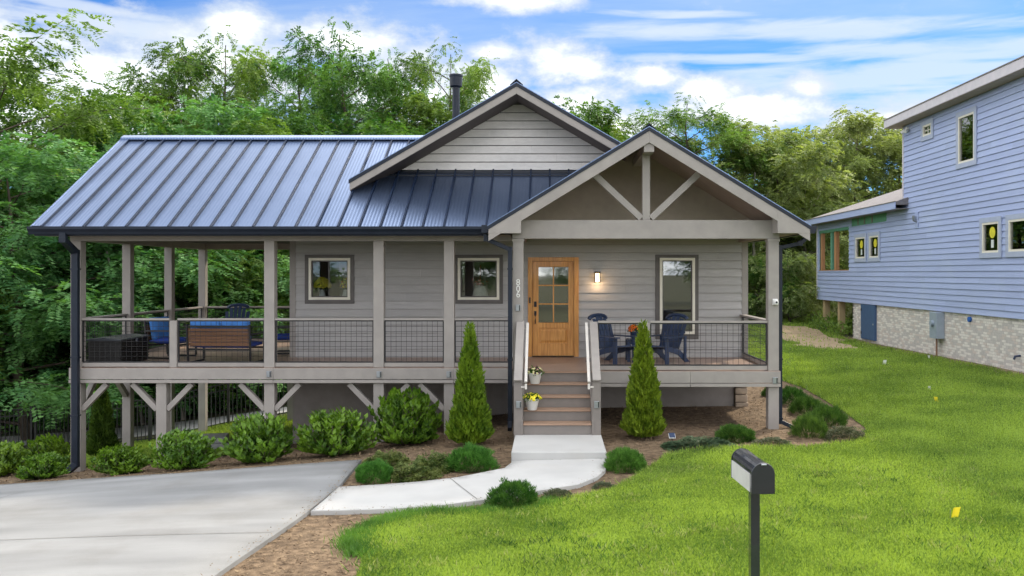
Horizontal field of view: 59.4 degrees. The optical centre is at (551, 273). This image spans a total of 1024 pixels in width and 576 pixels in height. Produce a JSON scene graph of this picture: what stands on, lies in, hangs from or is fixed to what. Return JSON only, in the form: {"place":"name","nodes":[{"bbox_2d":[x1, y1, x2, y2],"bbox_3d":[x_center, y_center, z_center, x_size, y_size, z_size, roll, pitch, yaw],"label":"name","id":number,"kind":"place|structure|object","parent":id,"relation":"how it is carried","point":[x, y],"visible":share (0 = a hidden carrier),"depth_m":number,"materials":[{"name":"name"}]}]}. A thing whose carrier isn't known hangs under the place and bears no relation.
{"place":"outdoors","nodes":[
{"label":"outdoors","id":0,"kind":"place"},
{"bbox_2d":[0,460,361,575],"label":"driveway","id":1,"kind":"structure","parent":0,"point":[198,523],"depth_m":11.15,"materials":[{"name":"concrete"}]},
{"bbox_2d":[8,459,594,575],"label":"mulch crumbs","id":2,"kind":"object","parent":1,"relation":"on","point":[326,504],"visible":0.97,"depth_m":12.14,"materials":[{"name":"brown wood"}]},
{"bbox_2d":[1,318,852,466],"bbox_3d":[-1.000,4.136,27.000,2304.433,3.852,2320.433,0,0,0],"label":"ground","id":3,"kind":"structure","parent":0,"point":[234,412],"depth_m":29.24,"materials":[{"name":"brown soil"}]},
{"bbox_2d":[0,266,96,430],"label":"shrub","id":4,"kind":"object","parent":3,"relation":"on","point":[67,349],"visible":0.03,"depth_m":29.49,"materials":[{"name":"green plant"}]},
{"bbox_2d":[0,92,164,350],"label":"tree","id":5,"kind":"object","parent":3,"relation":"on","point":[18,117],"visible":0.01,"depth_m":34.39,"materials":[{"name":"green plant"}]},
{"bbox_2d":[0,251,223,426],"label":"shrub","id":6,"kind":"object","parent":3,"relation":"on","point":[21,354],"visible":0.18,"depth_m":27.73,"materials":[{"name":"green plant"}]},
{"bbox_2d":[0,8,230,433],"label":"tree","id":7,"kind":"object","parent":3,"relation":"on","point":[84,115],"visible":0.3,"depth_m":28.77,"materials":[{"name":"green plant"}]},
{"bbox_2d":[0,134,257,413],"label":"tree","id":8,"kind":"object","parent":3,"relation":"on","point":[42,325],"visible":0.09,"depth_m":27.44,"materials":[{"name":"green plant"}]},
{"bbox_2d":[0,130,259,439],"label":"tree","id":9,"kind":"object","parent":3,"relation":"on","point":[55,393],"visible":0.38,"depth_m":25.07,"materials":[{"name":"green plant"}]},
{"bbox_2d":[0,379,286,433],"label":"undergrowth","id":10,"kind":"object","parent":3,"relation":"on","point":[191,407],"visible":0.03,"depth_m":29.55,"materials":[{"name":"green plant"}]},
{"bbox_2d":[1,407,286,444],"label":"gravel lane","id":11,"kind":"structure","parent":3,"relation":"on","point":[143,427],"depth_m":27.47,"materials":[{"name":"gravel"}]},
{"bbox_2d":[18,93,273,290],"bbox_3d":[-14.036,-1.058,35.743,12.824,12.198,12.711,0,0,-41],"label":"tree","id":12,"kind":"object","parent":3,"relation":"on","point":[211,112],"visible":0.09,"depth_m":33.77,"materials":[{"name":"green plant"}]},
{"bbox_2d":[75,36,230,150],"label":"tree","id":13,"kind":"object","parent":3,"relation":"on","point":[170,82],"visible":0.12,"depth_m":40.19,"materials":[{"name":"green plant"}]},
{"bbox_2d":[19,237,288,386],"bbox_3d":[-15.224,1.163,36.296,17.184,8.753,16.632,0,0,18],"label":"shrub","id":14,"kind":"object","parent":3,"relation":"on","point":[109,252],"visible":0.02,"depth_m":30.74,"materials":[{"name":"green plant"}]},
{"bbox_2d":[51,252,289,427],"bbox_3d":[-12.345,2.041,31.146,9.487,6.282,9.182,0,0,20],"label":"shrub","id":15,"kind":"object","parent":3,"relation":"on","point":[258,285],"visible":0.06,"depth_m":28.93,"materials":[{"name":"green plant"}]},
{"bbox_2d":[67,247,289,405],"bbox_3d":[-11.764,1.781,31.808,9.490,6.493,9.806,0,0,-10],"label":"shrub","id":16,"kind":"object","parent":3,"relation":"on","point":[247,276],"visible":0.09,"depth_m":29.79,"materials":[{"name":"green plant"}]},
{"bbox_2d":[110,25,294,134],"bbox_3d":[-15.363,-3.132,40.955,8.442,16.374,9.155,0,0,35],"label":"tree","id":17,"kind":"object","parent":3,"relation":"on","point":[257,71],"visible":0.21,"depth_m":39.70,"materials":[{"name":"green plant"}]},
{"bbox_2d":[149,379,285,441],"bbox_3d":[-7.903,3.602,24.825,6.150,2.428,0.082,0,0,-9],"label":"metal fence","id":18,"kind":"object","parent":3,"relation":"on","point":[228,389],"visible":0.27,"depth_m":24.62,"materials":[{"name":"black metal"}]},
{"bbox_2d":[151,250,289,400],"bbox_3d":[-9.579,1.840,31.044,9.664,5.817,9.353,0,0,-41],"label":"shrub","id":19,"kind":"object","parent":3,"relation":"on","point":[285,281],"visible":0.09,"depth_m":29.08,"materials":[{"name":"green plant"}]},
{"bbox_2d":[145,104,337,335],"bbox_3d":[-12.561,-1.099,36.598,11.095,11.712,11.194,0,0,-11],"label":"tree","id":20,"kind":"object","parent":3,"relation":"on","point":[259,128],"visible":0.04,"depth_m":33.38,"materials":[{"name":"green plant"}]},
{"bbox_2d":[227,33,396,134],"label":"tree","id":21,"kind":"object","parent":3,"relation":"on","point":[282,79],"visible":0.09,"depth_m":40.78,"materials":[{"name":"green plant"}]},
{"bbox_2d":[264,16,416,134],"bbox_3d":[-8.658,-3.289,39.256,7.736,15.293,7.626,0,0,-8],"label":"tree","id":22,"kind":"object","parent":3,"relation":"on","point":[344,82],"visible":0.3,"depth_m":38.17,"materials":[{"name":"green plant"}]},
{"bbox_2d":[250,106,438,288],"bbox_3d":[-8.034,-1.290,36.612,10.474,11.056,10.567,0,0,-13],"label":"tree","id":23,"kind":"object","parent":3,"relation":"on","point":[306,127],"visible":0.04,"depth_m":35.34,"materials":[{"name":"green plant"}]},
{"bbox_2d":[348,47,448,134],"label":"tree","id":24,"kind":"object","parent":3,"relation":"on","point":[373,104],"visible":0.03,"depth_m":41.76,"materials":[{"name":"green plant"}]},
{"bbox_2d":[27,73,816,472],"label":"house","id":25,"kind":"structure","parent":3,"relation":"on","point":[535,209],"depth_m":18.63,"materials":[{"name":"grey"}]},
{"bbox_2d":[86,333,150,360],"bbox_3d":[-8.865,1.554,18.380,0.730,0.560,1.300,0,0,0],"label":"deck box","id":26,"kind":"object","parent":25,"relation":"on","point":[121,356],"visible":0.64,"depth_m":17.77,"materials":[{"name":"black wicker"}]},
{"bbox_2d":[144,316,196,358],"bbox_3d":[-8.292,1.392,19.504,0.798,0.878,0.750,0,0,12],"label":"patio chair","id":27,"kind":"object","parent":25,"relation":"on","point":[156,323],"visible":0.55,"depth_m":19.34,"materials":[{"name":"blue fabric"}]},
{"bbox_2d":[186,321,262,360],"bbox_3d":[-6.696,1.392,18.431,1.350,0.878,0.797,0,0,4],"label":"patio sofa","id":28,"kind":"object","parent":25,"relation":"on","point":[218,323],"visible":0.75,"depth_m":18.09,"materials":[{"name":"brown wicker"}]},
{"bbox_2d":[225,303,250,322],"bbox_3d":[-8.127,1.308,22.999,0.820,1.053,1.040,0,0,-8],"label":"garden chair","id":29,"kind":"object","parent":25,"relation":"on","point":[239,308],"visible":0.25,"depth_m":23.32,"materials":[{"name":"blue plastic"}]},
{"bbox_2d":[277,325,289,353],"bbox_3d":[-6.103,1.392,20.603,0.797,0.878,0.750,0,0,-10],"label":"patio chair","id":30,"kind":"object","parent":25,"relation":"on","point":[282,338],"visible":0.14,"depth_m":20.34,"materials":[{"name":"blue fabric"}]},
{"bbox_2d":[313,277,331,295],"bbox_3d":[-5.075,0.324,19.794,0.420,0.493,0.419,0,0,0],"label":"flower vase","id":31,"kind":"object","parent":25,"relation":"on","point":[325,284],"visible":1,"depth_m":19.71,"materials":[{"name":"yellow plant"}]},
{"bbox_2d":[305,255,353,303],"bbox_3d":[-4.851,0.130,19.596,1.078,1.071,0.108,0,0,0],"label":"window","id":32,"kind":"structure","parent":25,"relation":"in","point":[309,259],"depth_m":19.56,"materials":[{"name":"white plastic"}]},
{"bbox_2d":[455,255,502,303],"bbox_3d":[-1.589,0.130,19.596,1.050,1.071,0.108,0,0,0],"label":"window frame","id":33,"kind":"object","parent":25,"relation":"in","point":[459,299],"depth_m":19.56,"materials":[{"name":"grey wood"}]},
{"bbox_2d":[523,391,541,409],"bbox_3d":[-0.355,2.260,15.939,0.390,0.336,0.390,0,0,0],"label":"flower pot","id":34,"kind":"object","parent":25,"relation":"on","point":[532,399],"visible":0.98,"depth_m":15.85,"materials":[{"name":"white ceramic"}]},
{"bbox_2d":[528,366,544,383],"bbox_3d":[-0.303,1.859,16.498,0.373,0.346,0.368,0,0,0],"label":"flower pot","id":35,"kind":"object","parent":25,"relation":"on","point":[535,376],"visible":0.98,"depth_m":16.42,"materials":[{"name":"white ceramic"}]},
{"bbox_2d":[528,257,578,356],"bbox_3d":[0.036,0.737,19.605,1.109,2.173,0.191,0,0,0],"label":"door","id":36,"kind":"structure","parent":25,"relation":"in","point":[546,339],"depth_m":19.60,"materials":[{"name":"brown wood"}]},
{"bbox_2d":[586,313,636,363],"bbox_3d":[1.224,1.334,18.471,0.779,1.000,0.988,0,0,-42],"label":"garden chair","id":37,"kind":"object","parent":25,"relation":"on","point":[613,348],"visible":0.76,"depth_m":18.56,"materials":[{"name":"blue plastic"}]},
{"bbox_2d":[651,313,688,363],"bbox_3d":[2.364,1.334,18.471,0.779,1.000,0.988,0,0,42],"label":"garden chair","id":38,"kind":"object","parent":25,"relation":"on","point":[669,332],"visible":0.86,"depth_m":18.55,"materials":[{"name":"blue plastic"}]},
{"bbox_2d":[655,255,698,338],"bbox_3d":[2.734,0.516,19.596,0.944,1.844,0.108,0,0,0],"label":"window","id":39,"kind":"structure","parent":25,"relation":"in","point":[694,332],"depth_m":19.56,"materials":[{"name":"white plastic"}]},
{"bbox_2d":[0,381,865,575],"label":"mulch bed","id":40,"kind":"object","parent":3,"relation":"on","point":[310,520],"visible":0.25,"depth_m":15.44,"materials":[{"name":"brown wood"}]},
{"bbox_2d":[0,440,32,476],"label":"laurel shrub","id":41,"kind":"object","parent":40,"relation":"on","point":[10,455],"visible":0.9,"depth_m":17.83,"materials":[{"name":"green plant"}]},
{"bbox_2d":[15,450,70,479],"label":"laurel shrub","id":42,"kind":"object","parent":40,"relation":"on","point":[45,465],"visible":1,"depth_m":16.06,"materials":[{"name":"green plant"}]},
{"bbox_2d":[20,432,70,464],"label":"laurel shrub","id":43,"kind":"object","parent":40,"relation":"on","point":[49,443],"visible":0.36,"depth_m":18.21,"materials":[{"name":"green plant"}]},
{"bbox_2d":[88,442,151,475],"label":"laurel shrub","id":44,"kind":"object","parent":40,"relation":"on","point":[121,460],"visible":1,"depth_m":15.51,"materials":[{"name":"green plant"}]},
{"bbox_2d":[147,427,221,469],"bbox_3d":[-6.339,3.025,15.523,1.246,0.710,1.186,0,0,-28],"label":"laurel shrub","id":45,"kind":"object","parent":40,"relation":"on","point":[184,449],"visible":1,"depth_m":15.28,"materials":[{"name":"green plant"}]},
{"bbox_2d":[218,411,294,463],"bbox_3d":[-5.124,2.856,15.653,1.346,0.880,1.374,0,0,-12],"label":"laurel shrub","id":46,"kind":"object","parent":40,"relation":"on","point":[259,440],"visible":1,"depth_m":15.39,"materials":[{"name":"green plant"}]},
{"bbox_2d":[293,406,377,456],"bbox_3d":[-3.815,2.757,15.762,1.441,0.890,1.439,0,0,3],"label":"laurel shrub","id":47,"kind":"object","parent":40,"relation":"on","point":[338,434],"visible":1,"depth_m":15.57,"materials":[{"name":"green plant"}]},
{"bbox_2d":[353,458,399,484],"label":"mound shrub","id":48,"kind":"object","parent":40,"relation":"on","point":[370,469],"visible":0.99,"depth_m":13.11,"materials":[{"name":"green plant"}]},
{"bbox_2d":[361,449,411,465],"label":"creeping plant","id":49,"kind":"object","parent":40,"relation":"on","point":[396,457],"visible":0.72,"depth_m":14.39,"materials":[{"name":"green plant"}]},
{"bbox_2d":[367,386,442,445],"bbox_3d":[-2.702,2.627,16.528,1.420,1.076,1.491,0,0,19],"label":"laurel shrub","id":50,"kind":"object","parent":40,"relation":"on","point":[398,424],"visible":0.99,"depth_m":16.31,"materials":[{"name":"green plant"}]},
{"bbox_2d":[383,460,443,482],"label":"creeping plant","id":51,"kind":"object","parent":40,"relation":"on","point":[402,469],"visible":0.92,"depth_m":13.31,"materials":[{"name":"green plant"}]},
{"bbox_2d":[411,450,455,474],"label":"creeping plant","id":52,"kind":"object","parent":40,"relation":"on","point":[438,461],"visible":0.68,"depth_m":13.83,"materials":[{"name":"green plant"}]},
{"bbox_2d":[323,494,567,561],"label":"edge grass","id":53,"kind":"structure","parent":40,"relation":"on","point":[348,542],"depth_m":10.66,"materials":[{"name":"green plant"}]},
{"bbox_2d":[444,321,494,444],"bbox_3d":[-1.451,1.965,15.871,0.827,2.276,0.840,0,0,39],"label":"arborvitae","id":54,"kind":"object","parent":40,"relation":"on","point":[470,418],"visible":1,"depth_m":15.70,"materials":[{"name":"green plant"}]},
{"bbox_2d":[442,442,500,472],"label":"mound shrub","id":55,"kind":"object","parent":40,"relation":"on","point":[482,456],"visible":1,"depth_m":13.72,"materials":[{"name":"green plant"}]},
{"bbox_2d":[483,476,538,508],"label":"mound shrub","id":56,"kind":"object","parent":40,"relation":"on","point":[522,491],"visible":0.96,"depth_m":11.43,"materials":[{"name":"green plant"}]},
{"bbox_2d":[541,488,572,499],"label":"mound shrub","id":57,"kind":"object","parent":40,"relation":"on","point":[559,491],"visible":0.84,"depth_m":11.93,"materials":[{"name":"green plant"}]},
{"bbox_2d":[603,446,646,473],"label":"mound shrub","id":58,"kind":"object","parent":40,"relation":"on","point":[629,459],"visible":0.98,"depth_m":13.41,"materials":[{"name":"green plant"}]},
{"bbox_2d":[618,319,667,438],"bbox_3d":[1.629,1.902,16.014,0.819,2.219,0.820,0,0,-17],"label":"arborvitae","id":59,"kind":"object","parent":40,"relation":"on","point":[642,418],"visible":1,"depth_m":15.84,"materials":[{"name":"green plant"}]},
{"bbox_2d":[660,435,735,452],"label":"creeping plant","id":60,"kind":"object","parent":40,"relation":"on","point":[711,441],"visible":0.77,"depth_m":15.11,"materials":[{"name":"green plant"}]},
{"bbox_2d":[714,423,755,443],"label":"mound shrub","id":61,"kind":"object","parent":40,"relation":"on","point":[733,431],"visible":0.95,"depth_m":15.65,"materials":[{"name":"green plant"}]},
{"bbox_2d":[750,436,793,446],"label":"mound shrub","id":62,"kind":"object","parent":40,"relation":"on","point":[778,440],"visible":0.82,"depth_m":15.24,"materials":[{"name":"green plant"}]},
{"bbox_2d":[782,385,806,404],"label":"mound shrub","id":63,"kind":"object","parent":40,"relation":"on","point":[789,393],"visible":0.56,"depth_m":19.56,"materials":[{"name":"green plant"}]},
{"bbox_2d":[785,395,825,413],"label":"mound shrub","id":64,"kind":"object","parent":40,"relation":"on","point":[807,402],"visible":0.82,"depth_m":18.34,"materials":[{"name":"green plant"}]},
{"bbox_2d":[788,411,830,439],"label":"mound shrub","id":65,"kind":"object","parent":40,"relation":"on","point":[811,423],"visible":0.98,"depth_m":15.88,"materials":[{"name":"green plant"}]},
{"bbox_2d":[811,402,849,426],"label":"mound shrub","id":66,"kind":"object","parent":40,"relation":"on","point":[835,415],"visible":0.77,"depth_m":16.98,"materials":[{"name":"green plant"}]},
{"bbox_2d":[823,425,866,442],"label":"mound shrub","id":67,"kind":"object","parent":40,"relation":"on","point":[842,431],"visible":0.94,"depth_m":15.60,"materials":[{"name":"green plant"}]},
{"bbox_2d":[372,36,499,134],"bbox_3d":[-4.979,-3.434,40.962,6.662,14.768,7.225,0,0,33],"label":"tree","id":68,"kind":"object","parent":3,"relation":"on","point":[475,76],"visible":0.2,"depth_m":39.91,"materials":[{"name":"green plant"}]},
{"bbox_2d":[393,85,490,132],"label":"tree","id":69,"kind":"object","parent":3,"relation":"on","point":[425,108],"visible":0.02,"depth_m":38.70,"materials":[{"name":"green plant"}]},
{"bbox_2d":[311,458,605,514],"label":"walkway","id":70,"kind":"structure","parent":3,"relation":"on","point":[546,475],"depth_m":12.47,"materials":[{"name":"concrete"}]},
{"bbox_2d":[28,116,901,303],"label":"wood","id":71,"kind":"object","parent":3,"relation":"on","point":[864,190],"depth_m":61.09,"materials":[{"name":"green plant"}]},
{"bbox_2d":[511,435,606,461],"bbox_3d":[0.115,2.950,14.995,1.510,0.250,1.630,0,0,0],"label":"landing step","id":72,"kind":"object","parent":3,"relation":"on","point":[542,447],"visible":0.67,"depth_m":14.53,"materials":[{"name":"concrete"}]},
{"bbox_2d":[552,94,628,142],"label":"tree","id":73,"kind":"object","parent":3,"relation":"on","point":[596,113],"visible":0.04,"depth_m":44.27,"materials":[{"name":"green plant"}]},
{"bbox_2d":[576,111,672,141],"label":"tree","id":74,"kind":"object","parent":3,"relation":"on","point":[617,131],"visible":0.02,"depth_m":46.01,"materials":[{"name":"green plant"}]},
{"bbox_2d":[631,127,693,149],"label":"tree","id":75,"kind":"object","parent":3,"relation":"on","point":[682,143],"depth_m":48.04,"materials":[{"name":"green plant"}]},
{"bbox_2d":[616,92,788,260],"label":"tree","id":76,"kind":"object","parent":3,"relation":"on","point":[719,123],"visible":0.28,"depth_m":46.67,"materials":[{"name":"green plant"}]},
{"bbox_2d":[669,113,841,292],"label":"tree","id":77,"kind":"object","parent":3,"relation":"on","point":[748,125],"visible":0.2,"depth_m":48.08,"materials":[{"name":"green plant"}]},
{"bbox_2d":[757,104,901,261],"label":"tree","id":78,"kind":"object","parent":3,"relation":"on","point":[888,145],"visible":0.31,"depth_m":52.05,"materials":[{"name":"green plant"}]},
{"bbox_2d":[818,122,901,246],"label":"tree","id":79,"kind":"object","parent":3,"relation":"on","point":[871,171],"visible":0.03,"depth_m":54.78,"materials":[{"name":"green plant"}]},
{"bbox_2d":[804,55,1023,372],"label":"neighbour house","id":80,"kind":"structure","parent":3,"relation":"on","point":[936,254],"depth_m":27.27,"materials":[{"name":"blue wood"}]},
{"bbox_2d":[854,233,866,261],"bbox_3d":[12.102,-0.995,35.031,0.115,1.100,1.340,0,0,0],"label":"window","id":81,"kind":"structure","parent":80,"relation":"in","point":[860,246],"depth_m":35.06,"materials":[{"name":"clear glass"}]},
{"bbox_2d":[861,304,876,340],"bbox_3d":[12.105,1.868,34.256,0.110,1.335,1.489,0,0,0],"label":"crawl door","id":82,"kind":"structure","parent":80,"relation":"in","point":[868,312],"depth_m":34.02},
{"bbox_2d":[868,231,879,261],"bbox_3d":[12.102,-0.995,33.539,0.115,1.100,1.228,0,0,0],"label":"window","id":83,"kind":"structure","parent":80,"relation":"in","point":[873,237],"depth_m":33.58,"materials":[{"name":"clear glass"}]},
{"bbox_2d":[921,118,933,141],"bbox_3d":[12.102,-4.605,28.793,0.115,0.640,0.930,0,0,0],"label":"window","id":84,"kind":"structure","parent":80,"relation":"in","point":[927,127],"depth_m":28.79,"materials":[{"name":"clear glass"}]},
{"bbox_2d":[956,105,976,168],"bbox_3d":[12.102,-3.930,26.077,0.115,1.670,1.284,0,0,0],"label":"window","id":85,"kind":"structure","parent":80,"relation":"in","point":[966,120],"depth_m":26.09,"materials":[{"name":"clear glass"}]},
{"bbox_2d":[979,216,1001,257],"bbox_3d":[12.102,-0.985,24.637,0.115,1.120,1.218,0,0,0],"label":"window","id":86,"kind":"structure","parent":80,"relation":"in","point":[990,228],"depth_m":24.65,"materials":[{"name":"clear glass"}]},
{"bbox_2d":[1005,213,1023,256],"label":"window","id":87,"kind":"structure","parent":80,"relation":"in","point":[1014,223],"depth_m":23.39,"materials":[{"name":"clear glass"}]},
{"bbox_2d":[471,265,488,295],"bbox_3d":[-1.579,0.195,19.860,0.414,0.750,0.380,0,0,0],"label":"table lamp","id":88,"kind":"object","parent":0,"point":[480,289],"visible":0.82,"depth_m":19.76,"materials":[{"name":"white ceramic"}]},
{"bbox_2d":[0,0,1023,191],"label":"sky","id":89,"kind":"structure","parent":0,"point":[792,63],"materials":[{"name":"blue"}]},
{"bbox_2d":[340,314,1023,575],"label":"front lawn","id":90,"kind":"structure","parent":0,"point":[840,409],"depth_m":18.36,"materials":[{"name":"green plant"}]},
{"bbox_2d":[731,448,774,575],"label":"mailbox","id":91,"kind":"object","parent":90,"relation":"on","point":[752,474],"visible":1,"depth_m":7.35,"materials":[{"name":"black metal"}]},
{"bbox_2d":[750,462,774,493],"bbox_3d":[1.687,1.637,7.151,0.193,0.252,0.057,0,0,-4],"label":"door","id":92,"kind":"structure","parent":91,"relation":"in","point":[762,475],"depth_m":7.15,"materials":[{"name":"black metal"}]},
{"bbox_2d":[748,251,815,320],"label":"shrub","id":93,"kind":"object","parent":90,"relation":"on","point":[752,276],"visible":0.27,"depth_m":42.96,"materials":[{"name":"green plant"}]},
{"bbox_2d":[716,130,857,291],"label":"tree","id":94,"kind":"object","parent":90,"relation":"on","point":[812,153],"visible":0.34,"depth_m":45.56,"materials":[{"name":"green plant"}]},
{"bbox_2d":[748,247,837,323],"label":"shrub","id":95,"kind":"object","parent":90,"relation":"on","point":[803,264],"visible":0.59,"depth_m":42.26,"materials":[{"name":"green plant"}]},
{"bbox_2d":[748,297,852,319],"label":"tall weeds","id":96,"kind":"object","parent":90,"relation":"on","point":[848,312],"visible":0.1,"depth_m":44.40,"materials":[{"name":"green plant"}]},
{"bbox_2d":[782,325,822,334],"bbox_3d":[10.501,2.462,39.043,2.355,0.182,3.857,0,0,0],"label":"bare soil patch","id":97,"kind":"object","parent":90,"relation":"on","point":[803,330],"visible":0.69,"depth_m":38.73,"materials":[{"name":"beige soil"}]},
{"bbox_2d":[782,333,844,342],"bbox_3d":[10.343,2.569,35.792,2.607,0.166,5.382,0,0,0],"label":"bare soil patch","id":98,"kind":"object","parent":90,"relation":"on","point":[818,337],"visible":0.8,"depth_m":35.88,"materials":[{"name":"beige soil"}]},
{"bbox_2d":[782,251,852,310],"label":"shrub","id":99,"kind":"object","parent":90,"relation":"on","point":[813,279],"visible":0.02,"depth_m":46.18,"materials":[{"name":"green plant"}]},
{"bbox_2d":[793,342,857,348],"bbox_3d":[9.976,2.647,32.933,2.128,0.033,3.118,0,0,0],"label":"bare soil patch","id":100,"kind":"object","parent":90,"relation":"on","point":[829,344],"visible":0.66,"depth_m":33.27,"materials":[{"name":"beige soil"}]},
{"bbox_2d":[804,310,852,334],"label":"undergrowth","id":101,"kind":"object","parent":90,"relation":"on","point":[834,323],"visible":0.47,"depth_m":38.54,"materials":[{"name":"green plant"}]},
{"bbox_2d":[768,125,899,265],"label":"tree","id":102,"kind":"object","parent":90,"relation":"on","point":[855,163],"visible":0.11,"depth_m":51.51,"materials":[{"name":"green plant"}]},
{"bbox_2d":[844,337,1023,376],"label":"foundation soil strip","id":103,"kind":"object","parent":90,"relation":"on","point":[905,350],"visible":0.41,"depth_m":26.84,"materials":[{"name":"brown soil"}]},
{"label":"side lawn","id":104,"kind":"structure","parent":0,"visible":0},
{"bbox_2d":[0,406,32,448],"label":"metal gate","id":105,"kind":"structure","parent":104,"relation":"on","point":[31,424],"depth_m":24.35,"materials":[{"name":"black metal"}]},
{"bbox_2d":[34,399,148,445],"bbox_3d":[-12.503,4.205,24.400,3.166,1.721,0.072,0,0,0],"label":"metal fence","id":106,"kind":"object","parent":104,"relation":"on","point":[35,423],"visible":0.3,"depth_m":24.39,"materials":[{"name":"black metal"}]},
{"bbox_2d":[86,379,121,455],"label":"arborvitae","id":107,"kind":"object","parent":104,"relation":"on","point":[100,434],"visible":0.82,"depth_m":21.05,"materials":[{"name":"green plant"}]},
{"bbox_2d":[9,412,292,472],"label":"side lawn grass","id":108,"kind":"structure","parent":104,"relation":"on","point":[220,428],"depth_m":22.84,"materials":[{"name":"green plant"}]},
{"bbox_2d":[200,433,232,449],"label":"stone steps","id":109,"kind":"structure","parent":104,"relation":"on","point":[217,443],"depth_m":19.79,"materials":[{"name":"grey stone"}]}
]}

